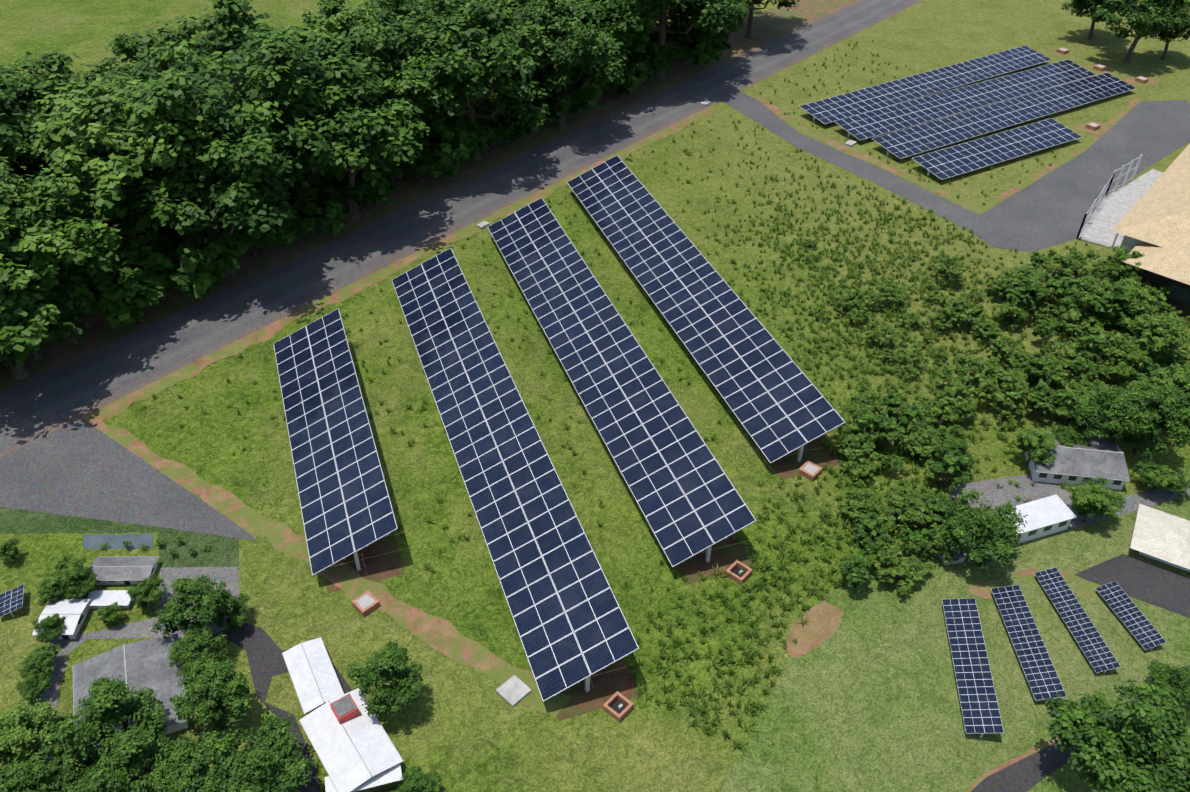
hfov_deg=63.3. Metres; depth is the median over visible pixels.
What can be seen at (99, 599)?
building annex
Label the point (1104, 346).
scrub
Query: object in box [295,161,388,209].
understorey
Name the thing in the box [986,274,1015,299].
brush tree
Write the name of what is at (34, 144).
belt tree
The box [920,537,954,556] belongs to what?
bush
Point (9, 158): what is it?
belt tree
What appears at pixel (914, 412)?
bush
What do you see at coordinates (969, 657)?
solar panel row
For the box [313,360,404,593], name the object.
soil
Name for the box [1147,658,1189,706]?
yard tree
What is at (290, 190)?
understorey
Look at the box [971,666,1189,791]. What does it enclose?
asphalt road
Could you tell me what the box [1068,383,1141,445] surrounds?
yard tree
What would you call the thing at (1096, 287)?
brush tree
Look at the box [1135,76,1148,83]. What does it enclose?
pit
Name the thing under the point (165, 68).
belt tree
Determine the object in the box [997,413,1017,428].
scrub
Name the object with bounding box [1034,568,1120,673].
solar panel row
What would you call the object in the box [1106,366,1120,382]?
scrub
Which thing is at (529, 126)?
understorey
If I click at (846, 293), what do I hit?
brush tree
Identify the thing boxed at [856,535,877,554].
bush
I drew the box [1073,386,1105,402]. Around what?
brush tree
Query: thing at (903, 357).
brush tree
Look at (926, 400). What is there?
bush
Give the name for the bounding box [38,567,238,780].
paved path
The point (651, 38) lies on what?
understorey
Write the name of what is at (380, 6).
belt tree
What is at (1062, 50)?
pit
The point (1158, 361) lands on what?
brush tree
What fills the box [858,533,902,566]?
bush
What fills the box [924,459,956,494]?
bush
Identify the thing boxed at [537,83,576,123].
understorey
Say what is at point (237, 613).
farm tree
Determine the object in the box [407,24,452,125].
belt tree
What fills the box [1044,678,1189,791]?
yard tree
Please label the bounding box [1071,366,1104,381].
scrub
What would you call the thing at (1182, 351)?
brush tree
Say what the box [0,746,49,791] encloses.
farm tree
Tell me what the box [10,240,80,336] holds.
understorey
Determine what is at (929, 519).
bush
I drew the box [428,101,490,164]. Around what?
understorey
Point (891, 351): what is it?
brush tree
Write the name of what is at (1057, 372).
scrub
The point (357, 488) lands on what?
solar panel row
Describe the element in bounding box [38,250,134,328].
understorey
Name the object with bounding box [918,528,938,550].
bush
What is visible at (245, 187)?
belt tree
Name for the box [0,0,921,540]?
gravel road
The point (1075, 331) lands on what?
scrub
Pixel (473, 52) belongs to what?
belt tree
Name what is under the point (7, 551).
farm tree
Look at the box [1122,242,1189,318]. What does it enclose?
building
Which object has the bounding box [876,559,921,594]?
bush
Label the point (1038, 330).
scrub
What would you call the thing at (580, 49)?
belt tree
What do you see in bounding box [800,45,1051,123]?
solar panel row
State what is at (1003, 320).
brush tree
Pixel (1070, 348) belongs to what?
scrub
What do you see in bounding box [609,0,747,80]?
belt tree
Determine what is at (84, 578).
farm tree
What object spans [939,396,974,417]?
brush tree
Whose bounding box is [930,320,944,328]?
brush tree
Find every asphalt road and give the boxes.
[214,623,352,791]
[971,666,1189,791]
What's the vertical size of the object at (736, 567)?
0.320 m
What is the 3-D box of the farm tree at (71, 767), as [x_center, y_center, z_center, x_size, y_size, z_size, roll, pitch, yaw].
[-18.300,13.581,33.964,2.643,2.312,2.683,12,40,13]
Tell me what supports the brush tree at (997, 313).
on the ground at (460, 726)
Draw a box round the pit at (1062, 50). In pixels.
[1056,47,1068,54]
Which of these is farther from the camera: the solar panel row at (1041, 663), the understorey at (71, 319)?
the understorey at (71, 319)
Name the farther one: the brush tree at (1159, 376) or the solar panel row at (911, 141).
the solar panel row at (911, 141)
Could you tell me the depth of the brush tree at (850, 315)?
57.83 m
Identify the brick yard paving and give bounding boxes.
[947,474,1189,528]
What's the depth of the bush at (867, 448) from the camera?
48.08 m
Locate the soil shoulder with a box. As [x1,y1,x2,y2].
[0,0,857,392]
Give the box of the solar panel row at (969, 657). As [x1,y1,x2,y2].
[942,598,1003,737]
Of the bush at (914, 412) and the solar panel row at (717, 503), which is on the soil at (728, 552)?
the solar panel row at (717, 503)
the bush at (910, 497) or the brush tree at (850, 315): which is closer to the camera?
the bush at (910, 497)
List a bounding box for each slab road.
[700,100,710,105]
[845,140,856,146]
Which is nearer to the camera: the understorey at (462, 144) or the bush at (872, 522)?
the bush at (872, 522)
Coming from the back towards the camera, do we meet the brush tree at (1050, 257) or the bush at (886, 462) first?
the brush tree at (1050, 257)
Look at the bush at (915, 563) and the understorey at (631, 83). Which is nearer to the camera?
the bush at (915, 563)
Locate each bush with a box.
[834,424,884,463]
[836,432,866,456]
[836,496,867,517]
[837,403,869,434]
[839,453,875,479]
[839,548,876,582]
[839,549,873,588]
[845,479,882,514]
[848,453,880,471]
[849,383,891,418]
[851,427,869,441]
[851,462,873,483]
[851,534,876,555]
[852,507,880,521]
[853,502,897,545]
[854,512,889,550]
[855,413,890,440]
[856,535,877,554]
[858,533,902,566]
[870,545,905,578]
[873,414,906,450]
[873,496,923,523]
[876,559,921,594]
[881,393,908,417]
[881,454,903,474]
[883,557,909,578]
[889,479,916,500]
[891,487,931,528]
[892,555,934,581]
[894,432,932,456]
[895,408,934,430]
[898,405,927,434]
[898,443,925,457]
[899,528,929,556]
[903,422,941,458]
[903,482,921,494]
[910,432,935,461]
[912,485,949,506]
[914,425,952,446]
[914,491,947,529]
[916,403,954,431]
[917,401,936,416]
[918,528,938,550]
[919,394,959,422]
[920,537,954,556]
[922,439,945,462]
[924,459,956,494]
[924,498,952,527]
[927,523,957,564]
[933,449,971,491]
[934,427,955,445]
[938,390,956,402]
[953,403,976,424]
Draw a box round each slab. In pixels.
[476,221,489,229]
[496,675,531,706]
[1079,169,1162,247]
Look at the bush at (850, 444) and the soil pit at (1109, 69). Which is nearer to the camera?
the bush at (850, 444)
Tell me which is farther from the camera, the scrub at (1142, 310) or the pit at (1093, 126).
the pit at (1093, 126)
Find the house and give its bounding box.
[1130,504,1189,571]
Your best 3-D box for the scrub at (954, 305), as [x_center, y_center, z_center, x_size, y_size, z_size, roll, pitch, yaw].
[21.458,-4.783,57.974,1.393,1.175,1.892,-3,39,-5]
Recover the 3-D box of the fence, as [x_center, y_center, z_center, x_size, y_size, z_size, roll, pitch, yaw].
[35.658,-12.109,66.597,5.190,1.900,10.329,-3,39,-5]
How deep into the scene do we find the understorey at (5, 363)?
53.63 m
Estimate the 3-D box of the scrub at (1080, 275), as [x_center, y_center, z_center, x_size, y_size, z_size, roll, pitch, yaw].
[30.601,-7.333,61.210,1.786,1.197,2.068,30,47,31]
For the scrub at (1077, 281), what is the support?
on the ground at (460, 726)
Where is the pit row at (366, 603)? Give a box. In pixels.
[351,590,379,616]
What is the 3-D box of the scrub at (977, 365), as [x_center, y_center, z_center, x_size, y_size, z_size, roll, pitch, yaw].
[20.409,-1.306,52.925,3.421,2.124,2.517,2,39,2]
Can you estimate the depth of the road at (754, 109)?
75.43 m
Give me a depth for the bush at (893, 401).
50.35 m
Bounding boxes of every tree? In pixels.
[0,51,57,173]
[0,62,85,201]
[0,98,36,174]
[0,142,84,203]
[0,157,121,360]
[0,174,87,379]
[0,537,21,561]
[0,698,74,764]
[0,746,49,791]
[11,46,143,171]
[16,74,223,241]
[16,671,51,704]
[17,71,146,200]
[17,650,55,678]
[28,642,60,660]
[29,741,102,791]
[31,613,65,642]
[37,581,63,605]
[39,554,85,587]
[49,674,167,771]
[55,563,96,599]
[78,50,304,275]
[81,70,148,88]
[81,725,180,791]
[94,166,207,245]
[97,0,324,92]
[97,601,124,624]
[123,54,245,156]
[126,573,168,609]
[147,731,241,791]
[148,573,237,638]
[167,626,227,676]
[169,655,253,737]
[208,591,250,631]
[210,19,409,218]
[211,711,312,791]
[227,49,429,219]
[282,0,398,53]
[300,31,429,112]
[302,6,483,125]
[346,639,422,717]
[357,0,472,29]
[363,0,416,24]
[369,0,555,160]
[397,763,442,791]
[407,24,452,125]
[489,16,523,77]
[499,0,624,129]
[500,0,534,22]
[508,1,606,71]
[514,0,666,36]
[525,0,636,71]
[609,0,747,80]
[661,0,673,21]
[666,0,748,64]
[737,0,799,38]
[799,239,816,247]
[804,255,814,262]
[813,308,831,319]
[825,285,863,311]
[844,289,879,310]
[845,307,874,323]
[855,311,867,323]
[859,332,882,343]
[867,286,905,307]
[868,321,905,346]
[876,348,901,361]
[878,277,911,300]
[895,363,919,379]
[896,343,928,363]
[898,307,925,326]
[921,289,939,301]
[922,332,934,344]
[924,281,941,290]
[926,312,953,330]
[927,492,959,522]
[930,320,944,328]
[931,254,965,281]
[933,357,941,364]
[934,295,986,324]
[934,346,948,357]
[934,436,975,469]
[935,488,1027,569]
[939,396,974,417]
[948,421,963,436]
[960,311,988,325]
[972,319,1000,338]
[974,320,1002,338]
[978,416,992,427]
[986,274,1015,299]
[988,335,1022,354]
[991,310,1000,318]
[991,400,1026,423]
[995,265,1044,295]
[999,313,1013,325]
[1000,316,1021,329]
[1002,362,1017,369]
[1004,348,1031,368]
[1006,264,1047,296]
[1010,427,1055,466]
[1017,428,1057,452]
[1029,375,1050,382]
[1030,283,1055,299]
[1031,356,1067,384]
[1035,297,1076,318]
[1035,309,1059,329]
[1040,250,1077,277]
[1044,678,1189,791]
[1049,351,1070,367]
[1050,423,1091,447]
[1051,313,1070,326]
[1053,402,1075,423]
[1057,425,1087,446]
[1059,0,1136,39]
[1061,277,1121,328]
[1064,475,1125,517]
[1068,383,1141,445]
[1068,483,1122,522]
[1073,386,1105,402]
[1083,385,1120,407]
[1090,259,1110,274]
[1091,0,1186,63]
[1094,362,1109,376]
[1098,268,1119,281]
[1103,322,1131,335]
[1108,378,1189,459]
[1116,313,1189,357]
[1132,458,1176,491]
[1136,281,1172,308]
[1137,363,1189,415]
[1137,752,1189,791]
[1144,468,1182,494]
[1145,0,1189,59]
[1147,351,1172,373]
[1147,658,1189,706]
[1154,304,1182,314]
[1166,336,1189,356]
[1169,472,1189,497]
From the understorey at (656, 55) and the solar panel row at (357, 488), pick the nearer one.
the solar panel row at (357, 488)
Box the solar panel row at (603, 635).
[392,248,638,701]
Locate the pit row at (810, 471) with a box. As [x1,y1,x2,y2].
[798,461,822,481]
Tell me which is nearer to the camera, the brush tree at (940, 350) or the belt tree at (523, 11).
the brush tree at (940, 350)
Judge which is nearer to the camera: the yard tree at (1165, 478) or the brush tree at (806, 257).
the yard tree at (1165, 478)
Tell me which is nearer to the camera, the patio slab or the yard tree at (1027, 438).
the yard tree at (1027, 438)
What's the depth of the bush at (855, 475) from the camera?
47.38 m
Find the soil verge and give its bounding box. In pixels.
[962,733,1067,791]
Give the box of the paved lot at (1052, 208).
[969,100,1189,251]
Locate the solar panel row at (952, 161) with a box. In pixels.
[912,118,1081,179]
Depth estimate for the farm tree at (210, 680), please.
35.68 m
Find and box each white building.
[32,599,89,638]
[996,494,1075,542]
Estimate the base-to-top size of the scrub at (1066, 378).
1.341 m
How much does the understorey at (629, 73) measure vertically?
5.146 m
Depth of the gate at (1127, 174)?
71.74 m
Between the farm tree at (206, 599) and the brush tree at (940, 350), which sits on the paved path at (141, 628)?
the farm tree at (206, 599)
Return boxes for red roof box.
[330,693,359,723]
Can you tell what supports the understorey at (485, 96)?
on the ground at (460, 726)
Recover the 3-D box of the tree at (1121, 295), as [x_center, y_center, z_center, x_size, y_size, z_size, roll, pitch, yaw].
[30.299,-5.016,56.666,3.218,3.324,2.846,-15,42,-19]
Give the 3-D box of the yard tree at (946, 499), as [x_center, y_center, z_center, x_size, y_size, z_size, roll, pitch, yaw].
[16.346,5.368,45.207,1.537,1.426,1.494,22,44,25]
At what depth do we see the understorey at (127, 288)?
55.15 m
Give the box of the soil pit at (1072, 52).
[1045,48,1076,56]
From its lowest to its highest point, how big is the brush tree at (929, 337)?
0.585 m
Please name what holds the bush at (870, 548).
on the ground at (460, 726)
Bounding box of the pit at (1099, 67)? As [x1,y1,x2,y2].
[1093,64,1106,71]
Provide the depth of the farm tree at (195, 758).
33.21 m
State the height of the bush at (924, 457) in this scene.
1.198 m
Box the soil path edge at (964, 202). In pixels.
[756,94,980,213]
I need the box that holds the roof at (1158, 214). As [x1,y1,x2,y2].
[1111,144,1189,265]
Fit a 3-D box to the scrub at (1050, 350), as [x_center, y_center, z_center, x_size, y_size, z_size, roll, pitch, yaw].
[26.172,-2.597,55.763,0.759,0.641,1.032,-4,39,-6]
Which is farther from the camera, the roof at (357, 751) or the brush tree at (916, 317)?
the brush tree at (916, 317)
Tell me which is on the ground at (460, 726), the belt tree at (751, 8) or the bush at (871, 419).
the bush at (871, 419)
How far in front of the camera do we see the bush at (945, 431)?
48.76 m
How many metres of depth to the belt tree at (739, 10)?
86.42 m
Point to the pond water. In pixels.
(96, 541)
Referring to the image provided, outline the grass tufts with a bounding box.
[142,39,1189,749]
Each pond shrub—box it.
[99,542,109,548]
[123,541,132,548]
[139,544,148,551]
[156,539,163,545]
[169,549,177,556]
[174,536,182,543]
[188,547,195,554]
[201,544,209,550]
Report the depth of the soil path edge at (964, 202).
75.90 m
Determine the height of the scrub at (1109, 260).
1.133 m
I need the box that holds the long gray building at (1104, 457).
[1022,429,1129,489]
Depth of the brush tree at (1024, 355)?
54.21 m
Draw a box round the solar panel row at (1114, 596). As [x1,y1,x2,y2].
[1095,581,1165,649]
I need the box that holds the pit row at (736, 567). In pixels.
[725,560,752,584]
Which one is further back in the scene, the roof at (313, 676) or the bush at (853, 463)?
the bush at (853, 463)
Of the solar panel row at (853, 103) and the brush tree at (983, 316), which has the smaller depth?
the brush tree at (983, 316)
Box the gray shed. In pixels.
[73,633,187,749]
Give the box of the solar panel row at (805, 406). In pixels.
[567,155,844,462]
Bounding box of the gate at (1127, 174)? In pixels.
[1105,154,1142,196]
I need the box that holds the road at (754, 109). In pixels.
[714,87,979,230]
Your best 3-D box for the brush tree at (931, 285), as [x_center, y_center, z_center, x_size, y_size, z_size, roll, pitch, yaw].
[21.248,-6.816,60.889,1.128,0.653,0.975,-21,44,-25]
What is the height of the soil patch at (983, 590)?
0.001 m
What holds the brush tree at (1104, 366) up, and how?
on the ground at (460, 726)
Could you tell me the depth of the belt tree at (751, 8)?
95.54 m
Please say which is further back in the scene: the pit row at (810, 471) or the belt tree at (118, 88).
the belt tree at (118, 88)
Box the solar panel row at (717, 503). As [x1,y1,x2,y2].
[488,197,755,566]
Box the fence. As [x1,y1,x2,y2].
[1076,174,1122,248]
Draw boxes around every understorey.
[0,318,33,368]
[0,319,55,368]
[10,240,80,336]
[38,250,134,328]
[40,309,74,344]
[75,234,170,329]
[76,218,117,244]
[84,213,174,252]
[93,217,218,299]
[150,167,219,230]
[155,203,266,284]
[180,162,281,200]
[203,197,308,258]
[259,184,295,233]
[280,179,351,235]
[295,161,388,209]
[335,137,430,185]
[339,169,397,206]
[401,138,459,183]
[422,113,488,171]
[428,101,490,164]
[456,91,492,118]
[465,102,516,153]
[475,94,546,143]
[484,74,500,97]
[497,86,546,140]
[525,58,606,114]
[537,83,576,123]
[561,63,606,101]
[582,56,631,83]
[603,31,667,90]
[607,59,645,98]
[631,23,653,40]
[640,44,670,81]
[643,31,690,62]
[649,14,718,66]
[684,16,731,60]
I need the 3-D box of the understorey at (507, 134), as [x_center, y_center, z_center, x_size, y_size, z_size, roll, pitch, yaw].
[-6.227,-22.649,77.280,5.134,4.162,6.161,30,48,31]
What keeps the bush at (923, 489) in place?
on the ground at (460, 726)
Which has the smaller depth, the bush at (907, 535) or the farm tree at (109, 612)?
the farm tree at (109, 612)
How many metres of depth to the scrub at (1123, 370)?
53.11 m
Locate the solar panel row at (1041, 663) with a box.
[991,585,1066,700]
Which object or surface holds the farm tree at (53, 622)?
on the paved path at (141, 628)
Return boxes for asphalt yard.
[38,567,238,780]
[1074,554,1189,617]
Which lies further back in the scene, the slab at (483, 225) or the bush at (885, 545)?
the slab at (483, 225)
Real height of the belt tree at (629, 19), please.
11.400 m
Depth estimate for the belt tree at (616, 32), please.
79.37 m
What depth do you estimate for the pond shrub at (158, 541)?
43.79 m
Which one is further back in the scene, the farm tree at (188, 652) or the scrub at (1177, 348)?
the scrub at (1177, 348)
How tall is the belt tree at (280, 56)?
13.369 m
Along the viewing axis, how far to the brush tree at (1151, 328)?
53.38 m
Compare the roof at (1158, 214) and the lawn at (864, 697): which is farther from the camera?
the roof at (1158, 214)
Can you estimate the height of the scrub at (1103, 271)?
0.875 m
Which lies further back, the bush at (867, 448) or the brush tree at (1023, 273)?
the brush tree at (1023, 273)
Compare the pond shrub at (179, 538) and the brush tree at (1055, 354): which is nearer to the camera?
the pond shrub at (179, 538)
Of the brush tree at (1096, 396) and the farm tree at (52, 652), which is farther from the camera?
the brush tree at (1096, 396)
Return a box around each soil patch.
[968,581,1000,598]
[1013,568,1040,583]
[1061,570,1079,581]
[1075,582,1106,599]
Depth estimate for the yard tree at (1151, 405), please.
47.34 m
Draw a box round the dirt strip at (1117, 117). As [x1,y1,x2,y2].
[979,97,1139,213]
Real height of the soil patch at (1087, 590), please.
0.001 m
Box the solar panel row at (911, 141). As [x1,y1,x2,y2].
[872,72,1136,158]
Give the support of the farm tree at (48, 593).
on the ground at (460, 726)
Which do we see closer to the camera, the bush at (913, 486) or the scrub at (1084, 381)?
the bush at (913, 486)
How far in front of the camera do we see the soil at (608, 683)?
38.37 m
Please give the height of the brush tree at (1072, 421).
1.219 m
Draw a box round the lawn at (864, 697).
[721,466,1189,791]
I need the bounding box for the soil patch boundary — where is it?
[783,600,842,658]
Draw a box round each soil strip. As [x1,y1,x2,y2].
[82,414,571,716]
[90,108,714,419]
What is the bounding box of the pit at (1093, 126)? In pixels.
[1085,122,1100,130]
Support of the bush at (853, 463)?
on the ground at (460, 726)
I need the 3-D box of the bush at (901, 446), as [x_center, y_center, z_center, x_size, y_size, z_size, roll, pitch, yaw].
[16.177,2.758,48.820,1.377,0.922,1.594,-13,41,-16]
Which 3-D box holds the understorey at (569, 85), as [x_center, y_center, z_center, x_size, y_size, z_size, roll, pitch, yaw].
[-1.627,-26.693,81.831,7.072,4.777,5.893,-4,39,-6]
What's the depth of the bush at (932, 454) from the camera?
48.18 m
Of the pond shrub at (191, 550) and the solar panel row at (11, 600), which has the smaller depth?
the solar panel row at (11, 600)
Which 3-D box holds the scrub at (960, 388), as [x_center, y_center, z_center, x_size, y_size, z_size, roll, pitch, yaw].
[19.432,0.037,51.699,2.342,1.569,2.711,-25,46,-28]
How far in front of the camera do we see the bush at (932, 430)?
48.91 m
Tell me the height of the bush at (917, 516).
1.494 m
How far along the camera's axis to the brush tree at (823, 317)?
58.27 m
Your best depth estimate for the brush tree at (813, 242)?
64.85 m
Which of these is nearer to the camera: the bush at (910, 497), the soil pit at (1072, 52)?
the bush at (910, 497)
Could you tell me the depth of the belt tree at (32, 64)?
62.25 m
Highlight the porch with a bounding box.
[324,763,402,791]
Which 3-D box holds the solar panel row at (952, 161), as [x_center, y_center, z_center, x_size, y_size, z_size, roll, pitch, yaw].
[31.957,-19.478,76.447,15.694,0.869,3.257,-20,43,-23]
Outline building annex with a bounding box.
[86,590,132,608]
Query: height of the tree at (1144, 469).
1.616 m
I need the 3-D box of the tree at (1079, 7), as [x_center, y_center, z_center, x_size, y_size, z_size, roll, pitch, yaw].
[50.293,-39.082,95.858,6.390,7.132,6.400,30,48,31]
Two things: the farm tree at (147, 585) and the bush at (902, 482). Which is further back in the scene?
the bush at (902, 482)
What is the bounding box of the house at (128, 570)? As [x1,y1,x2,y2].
[89,556,158,584]
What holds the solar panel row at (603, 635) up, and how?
on the soil at (608, 683)
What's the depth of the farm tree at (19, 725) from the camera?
34.19 m
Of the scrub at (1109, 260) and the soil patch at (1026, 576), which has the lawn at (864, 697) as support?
the soil patch at (1026, 576)
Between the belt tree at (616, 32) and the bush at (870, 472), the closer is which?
the bush at (870, 472)
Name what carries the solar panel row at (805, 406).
on the soil at (816, 451)
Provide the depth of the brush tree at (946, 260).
61.13 m
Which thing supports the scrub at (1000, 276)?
on the ground at (460, 726)
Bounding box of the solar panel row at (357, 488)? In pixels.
[273,308,397,575]
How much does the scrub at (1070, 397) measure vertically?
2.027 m
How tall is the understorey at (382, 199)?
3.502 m
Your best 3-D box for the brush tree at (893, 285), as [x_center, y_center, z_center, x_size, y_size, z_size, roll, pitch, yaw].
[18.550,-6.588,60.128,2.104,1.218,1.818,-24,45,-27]
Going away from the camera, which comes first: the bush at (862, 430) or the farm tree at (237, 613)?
the farm tree at (237, 613)
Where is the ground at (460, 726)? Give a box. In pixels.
[0,0,1189,791]
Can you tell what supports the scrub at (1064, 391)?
on the ground at (460, 726)
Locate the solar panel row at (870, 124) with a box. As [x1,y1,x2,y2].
[834,59,1095,139]
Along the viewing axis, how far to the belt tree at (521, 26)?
80.45 m
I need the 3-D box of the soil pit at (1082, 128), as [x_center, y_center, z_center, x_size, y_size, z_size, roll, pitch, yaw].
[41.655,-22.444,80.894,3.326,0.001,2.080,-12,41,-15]
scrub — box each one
[928,376,985,412]
[936,354,1005,387]
[940,302,962,326]
[969,290,985,300]
[971,324,987,335]
[979,362,1038,404]
[989,340,1005,358]
[991,346,1019,361]
[995,271,1010,279]
[996,300,1027,326]
[996,368,1026,393]
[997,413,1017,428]
[1004,277,1044,319]
[1008,358,1037,378]
[1021,352,1056,386]
[1025,379,1053,413]
[1026,360,1068,385]
[1028,252,1050,272]
[1031,321,1057,345]
[1033,357,1059,384]
[1034,389,1075,419]
[1035,274,1072,313]
[1041,343,1055,354]
[1044,302,1095,336]
[1045,352,1057,358]
[1050,389,1078,424]
[1052,338,1094,369]
[1052,392,1081,424]
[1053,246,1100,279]
[1055,320,1068,335]
[1063,281,1086,306]
[1064,328,1088,343]
[1067,375,1103,390]
[1068,269,1093,278]
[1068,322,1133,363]
[1069,359,1100,382]
[1070,275,1108,301]
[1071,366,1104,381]
[1073,335,1112,362]
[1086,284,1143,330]
[1093,417,1113,439]
[1096,269,1119,277]
[1101,255,1124,271]
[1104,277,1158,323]
[1104,362,1132,384]
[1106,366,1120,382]
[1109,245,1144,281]
[1111,313,1136,335]
[1113,343,1152,365]
[1115,305,1160,335]
[1130,355,1161,380]
[1149,305,1176,327]
[1158,344,1186,354]
[1163,353,1187,373]
[1176,317,1189,329]
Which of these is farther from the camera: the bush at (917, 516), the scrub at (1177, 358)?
the scrub at (1177, 358)
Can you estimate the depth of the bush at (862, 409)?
49.70 m
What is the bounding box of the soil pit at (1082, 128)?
[1071,122,1108,133]
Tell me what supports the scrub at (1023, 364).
on the ground at (460, 726)
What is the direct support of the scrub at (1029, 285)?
on the ground at (460, 726)
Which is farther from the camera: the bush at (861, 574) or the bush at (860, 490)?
the bush at (860, 490)
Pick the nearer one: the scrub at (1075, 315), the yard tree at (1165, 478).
the yard tree at (1165, 478)
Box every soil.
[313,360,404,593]
[431,288,639,720]
[528,235,752,584]
[574,188,839,478]
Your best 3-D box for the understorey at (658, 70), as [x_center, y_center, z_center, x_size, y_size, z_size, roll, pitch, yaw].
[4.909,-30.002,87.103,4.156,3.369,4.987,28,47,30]
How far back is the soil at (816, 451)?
49.04 m
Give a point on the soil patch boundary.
(818, 627)
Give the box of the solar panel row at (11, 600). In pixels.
[0,584,23,616]
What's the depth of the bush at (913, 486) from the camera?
46.65 m
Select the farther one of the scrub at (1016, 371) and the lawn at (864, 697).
the scrub at (1016, 371)
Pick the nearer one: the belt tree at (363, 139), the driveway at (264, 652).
the driveway at (264, 652)
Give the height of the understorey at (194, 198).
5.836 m
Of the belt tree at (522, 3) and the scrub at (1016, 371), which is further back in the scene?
the belt tree at (522, 3)
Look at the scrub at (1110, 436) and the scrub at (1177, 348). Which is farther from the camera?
the scrub at (1177, 348)
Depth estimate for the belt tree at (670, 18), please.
91.67 m
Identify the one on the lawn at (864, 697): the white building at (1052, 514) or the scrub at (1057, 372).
the white building at (1052, 514)
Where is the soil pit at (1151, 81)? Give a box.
[1123,77,1155,85]
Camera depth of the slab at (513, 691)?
38.18 m
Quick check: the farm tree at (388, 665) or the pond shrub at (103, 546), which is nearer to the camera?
the farm tree at (388, 665)
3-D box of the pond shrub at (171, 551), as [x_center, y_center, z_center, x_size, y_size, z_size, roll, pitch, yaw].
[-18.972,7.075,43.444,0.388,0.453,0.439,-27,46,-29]
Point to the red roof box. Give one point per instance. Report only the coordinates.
(344, 709)
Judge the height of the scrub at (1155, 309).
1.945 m
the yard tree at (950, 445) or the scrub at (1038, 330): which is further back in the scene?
the scrub at (1038, 330)
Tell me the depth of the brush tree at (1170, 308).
58.31 m
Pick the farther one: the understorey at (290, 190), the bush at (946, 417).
the understorey at (290, 190)
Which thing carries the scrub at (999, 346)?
on the ground at (460, 726)
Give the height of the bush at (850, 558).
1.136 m
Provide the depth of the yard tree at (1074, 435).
48.57 m
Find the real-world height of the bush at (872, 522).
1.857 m
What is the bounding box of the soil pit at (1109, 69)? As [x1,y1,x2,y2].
[1083,65,1113,73]
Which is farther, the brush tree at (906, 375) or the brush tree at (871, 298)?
the brush tree at (871, 298)
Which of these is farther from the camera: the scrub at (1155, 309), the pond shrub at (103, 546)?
the scrub at (1155, 309)
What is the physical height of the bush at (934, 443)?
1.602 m
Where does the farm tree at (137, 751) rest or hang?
on the ground at (460, 726)
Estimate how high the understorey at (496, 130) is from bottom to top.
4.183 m
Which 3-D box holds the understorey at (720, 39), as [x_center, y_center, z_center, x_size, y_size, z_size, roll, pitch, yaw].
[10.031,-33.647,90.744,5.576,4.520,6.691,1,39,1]
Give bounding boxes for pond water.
[83,534,152,548]
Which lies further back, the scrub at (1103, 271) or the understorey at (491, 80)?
the understorey at (491, 80)
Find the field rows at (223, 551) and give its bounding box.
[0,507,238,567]
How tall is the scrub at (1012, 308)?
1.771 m

